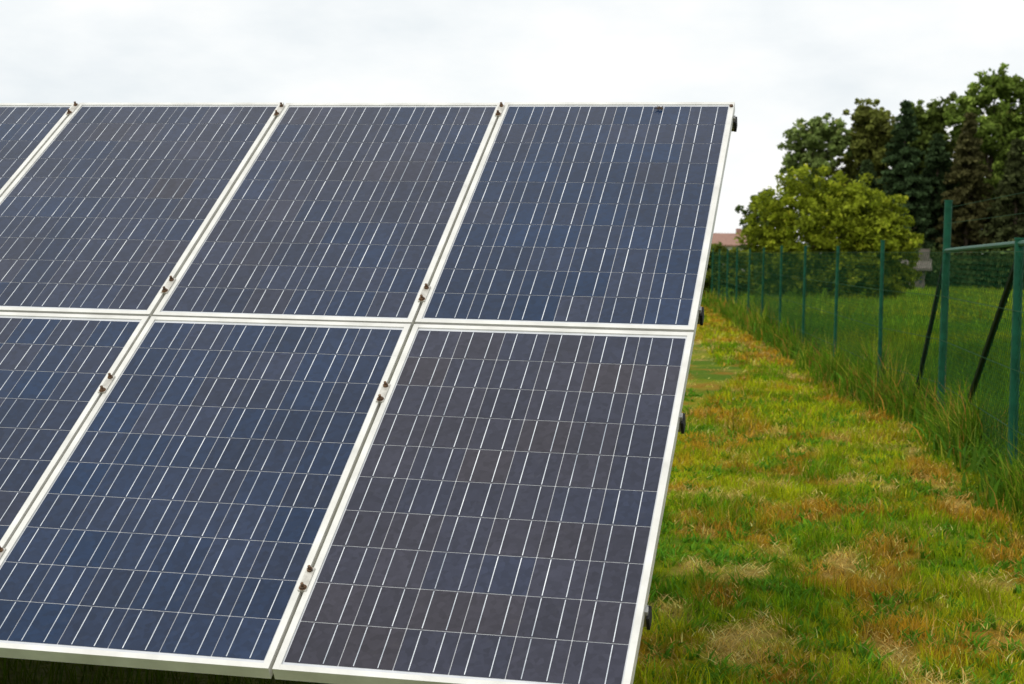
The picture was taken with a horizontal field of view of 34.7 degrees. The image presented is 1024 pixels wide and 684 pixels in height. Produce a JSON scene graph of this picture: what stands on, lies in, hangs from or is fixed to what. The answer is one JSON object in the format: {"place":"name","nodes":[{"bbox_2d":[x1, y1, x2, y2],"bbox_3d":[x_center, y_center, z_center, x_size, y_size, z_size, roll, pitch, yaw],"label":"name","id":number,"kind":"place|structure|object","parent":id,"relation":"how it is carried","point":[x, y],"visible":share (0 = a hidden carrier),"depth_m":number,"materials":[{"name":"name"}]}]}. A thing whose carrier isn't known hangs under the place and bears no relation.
{"place":"outdoors","nodes":[
{"label":"outdoors","id":0,"kind":"place"},
{"bbox_2d":[0,271,1023,683],"bbox_3d":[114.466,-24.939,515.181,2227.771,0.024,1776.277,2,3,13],"label":"ground","id":1,"kind":"structure","parent":0,"point":[712,373],"depth_m":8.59,"materials":[{"name":"green plant"}]},
{"bbox_2d":[0,101,736,629],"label":"panel mounting rack","id":2,"kind":"object","parent":1,"relation":"on","point":[306,579],"visible":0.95,"depth_m":5.72,"materials":[{"name":"metal"}]},
{"bbox_2d":[0,103,77,196],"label":"solar panel","id":3,"kind":"object","parent":2,"relation":"attached to","point":[28,131],"visible":0.96,"depth_m":7.41,"materials":[{"name":"glass"}]},
{"bbox_2d":[0,312,148,547],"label":"solar panel","id":4,"kind":"object","parent":2,"relation":"attached to","point":[55,369],"visible":0.98,"depth_m":5.78,"materials":[{"name":"glass"}]},
{"bbox_2d":[0,102,283,318],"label":"solar panel","id":5,"kind":"object","parent":2,"relation":"attached to","point":[109,208],"visible":0.97,"depth_m":6.80,"materials":[{"name":"glass"}]},
{"bbox_2d":[0,316,411,678],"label":"solar panel","id":6,"kind":"object","parent":2,"relation":"attached to","point":[180,514],"visible":1,"depth_m":5.20,"materials":[{"name":"glass"}]},
{"bbox_2d":[153,103,502,327],"bbox_3d":[-0.685,-0.556,6.624,0.998,0.043,1.648,2,37,13],"label":"solar panel","id":7,"kind":"object","parent":2,"relation":"attached to","point":[339,212],"visible":0.99,"depth_m":6.52,"materials":[{"name":"glass"}]},
{"bbox_2d":[272,324,693,683],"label":"solar panel","id":8,"kind":"object","parent":2,"relation":"attached to","point":[498,517],"visible":1,"depth_m":4.97,"materials":[{"name":"glass"}]},
{"bbox_2d":[415,102,734,338],"bbox_3d":[0.300,-0.528,6.407,0.998,0.042,1.648,2,37,12],"label":"solar panel","id":9,"kind":"object","parent":2,"relation":"attached to","point":[589,215],"visible":1,"depth_m":6.30,"materials":[{"name":"glass"}]},
{"bbox_2d":[703,242,757,295],"bbox_3d":[6.872,-2.408,55.986,3.196,2.536,1.656,2,3,13],"label":"hedge shrub","id":10,"kind":"object","parent":1,"relation":"on","point":[716,247],"visible":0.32,"depth_m":55.73,"materials":[{"name":"green plant"}]},
{"bbox_2d":[735,188,797,276],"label":"dark shrub","id":11,"kind":"object","parent":1,"relation":"on","point":[742,223],"visible":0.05,"depth_m":74.24,"materials":[{"name":"green plant"}]},
{"bbox_2d":[777,112,852,223],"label":"deciduous tree","id":12,"kind":"object","parent":1,"relation":"on","point":[814,136],"visible":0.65,"depth_m":87.80,"materials":[{"name":"green plant"}]},
{"bbox_2d":[734,163,923,299],"bbox_3d":[11.363,-3.800,58.897,6.857,5.312,4.299,2,3,13],"label":"round bush","id":13,"kind":"object","parent":1,"relation":"on","point":[844,222],"visible":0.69,"depth_m":58.27,"materials":[{"name":"green plant"}]},
{"bbox_2d":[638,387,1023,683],"bbox_3d":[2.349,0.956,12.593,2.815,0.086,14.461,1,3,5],"label":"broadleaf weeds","id":14,"kind":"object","parent":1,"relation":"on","point":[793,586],"visible":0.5,"depth_m":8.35,"materials":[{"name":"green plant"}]},
{"bbox_2d":[638,332,1023,683],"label":"dry grass clippings","id":15,"kind":"object","parent":1,"relation":"on","point":[805,657],"visible":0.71,"depth_m":8.02,"materials":[{"name":"plant"}]},
{"bbox_2d":[840,159,880,278],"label":"spruce tree","id":16,"kind":"object","parent":1,"relation":"on","point":[867,166],"visible":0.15,"depth_m":85.66,"materials":[{"name":"green plant"}]},
{"bbox_2d":[701,288,1023,576],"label":"tall weeds","id":17,"kind":"object","parent":1,"relation":"on","point":[950,432],"visible":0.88,"depth_m":16.36,"materials":[{"name":"green plant"}]},
{"bbox_2d":[828,98,897,191],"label":"deciduous tree","id":18,"kind":"object","parent":1,"relation":"on","point":[870,134],"visible":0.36,"depth_m":87.80,"materials":[{"name":"green plant"}]},
{"bbox_2d":[706,192,1023,471],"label":"green wire fence","id":19,"kind":"object","parent":1,"relation":"on","point":[1015,277],"visible":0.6,"depth_m":16.22,"materials":[{"name":"metal"}]},
{"bbox_2d":[866,100,936,286],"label":"spruce tree","id":20,"kind":"object","parent":1,"relation":"on","point":[902,159],"visible":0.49,"depth_m":83.16,"materials":[{"name":"green plant"}]},
{"bbox_2d":[901,249,931,289],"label":"garden shed","id":21,"kind":"structure","parent":1,"relation":"on","point":[922,267],"depth_m":77.29,"materials":[{"name":"grey wood"}]},
{"bbox_2d":[899,91,962,193],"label":"deciduous tree","id":22,"kind":"object","parent":1,"relation":"on","point":[930,121],"visible":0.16,"depth_m":88.80,"materials":[{"name":"green plant"}]},
{"bbox_2d":[911,133,964,284],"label":"spruce tree","id":23,"kind":"object","parent":1,"relation":"on","point":[938,161],"visible":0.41,"depth_m":84.74,"materials":[{"name":"green plant"}]},
{"bbox_2d":[869,242,1023,288],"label":"undergrowth","id":24,"kind":"object","parent":1,"relation":"on","point":[995,251],"visible":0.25,"depth_m":81.36,"materials":[{"name":"green plant"}]},
{"bbox_2d":[927,112,998,285],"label":"spruce tree","id":25,"kind":"object","parent":1,"relation":"on","point":[967,169],"visible":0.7,"depth_m":83.47,"materials":[{"name":"green plant"}]},
{"bbox_2d":[942,62,1023,222],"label":"deciduous tree","id":26,"kind":"object","parent":1,"relation":"on","point":[1002,123],"visible":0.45,"depth_m":86.26,"materials":[{"name":"green plant"}]},
{"bbox_2d":[974,137,1023,288],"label":"spruce tree","id":27,"kind":"object","parent":1,"relation":"on","point":[1008,228],"visible":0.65,"depth_m":82.09,"materials":[{"name":"green plant"}]},
{"bbox_2d":[1017,91,1023,144],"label":"deciduous tree","id":28,"kind":"object","parent":1,"relation":"on","point":[1021,137],"visible":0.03,"depth_m":86.21,"materials":[{"name":"green plant"}]},
{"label":"walls","id":29,"kind":"object","parent":1,"relation":"on","visible":0},
{"bbox_2d":[712,229,757,245],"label":"roof","id":30,"kind":"structure","parent":29,"relation":"on","point":[726,239],"depth_m":151.74,"materials":[{"name":"ceramic"}]},
{"bbox_2d":[0,0,1023,242],"label":"sky","id":31,"kind":"structure","parent":0,"point":[780,62],"materials":[{"name":"white"}]},
{"bbox_2d":[707,280,1023,456],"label":"meadow grass","id":32,"kind":"structure","parent":0,"point":[863,317],"depth_m":31.98,"materials":[{"name":"green plant"}]}
]}

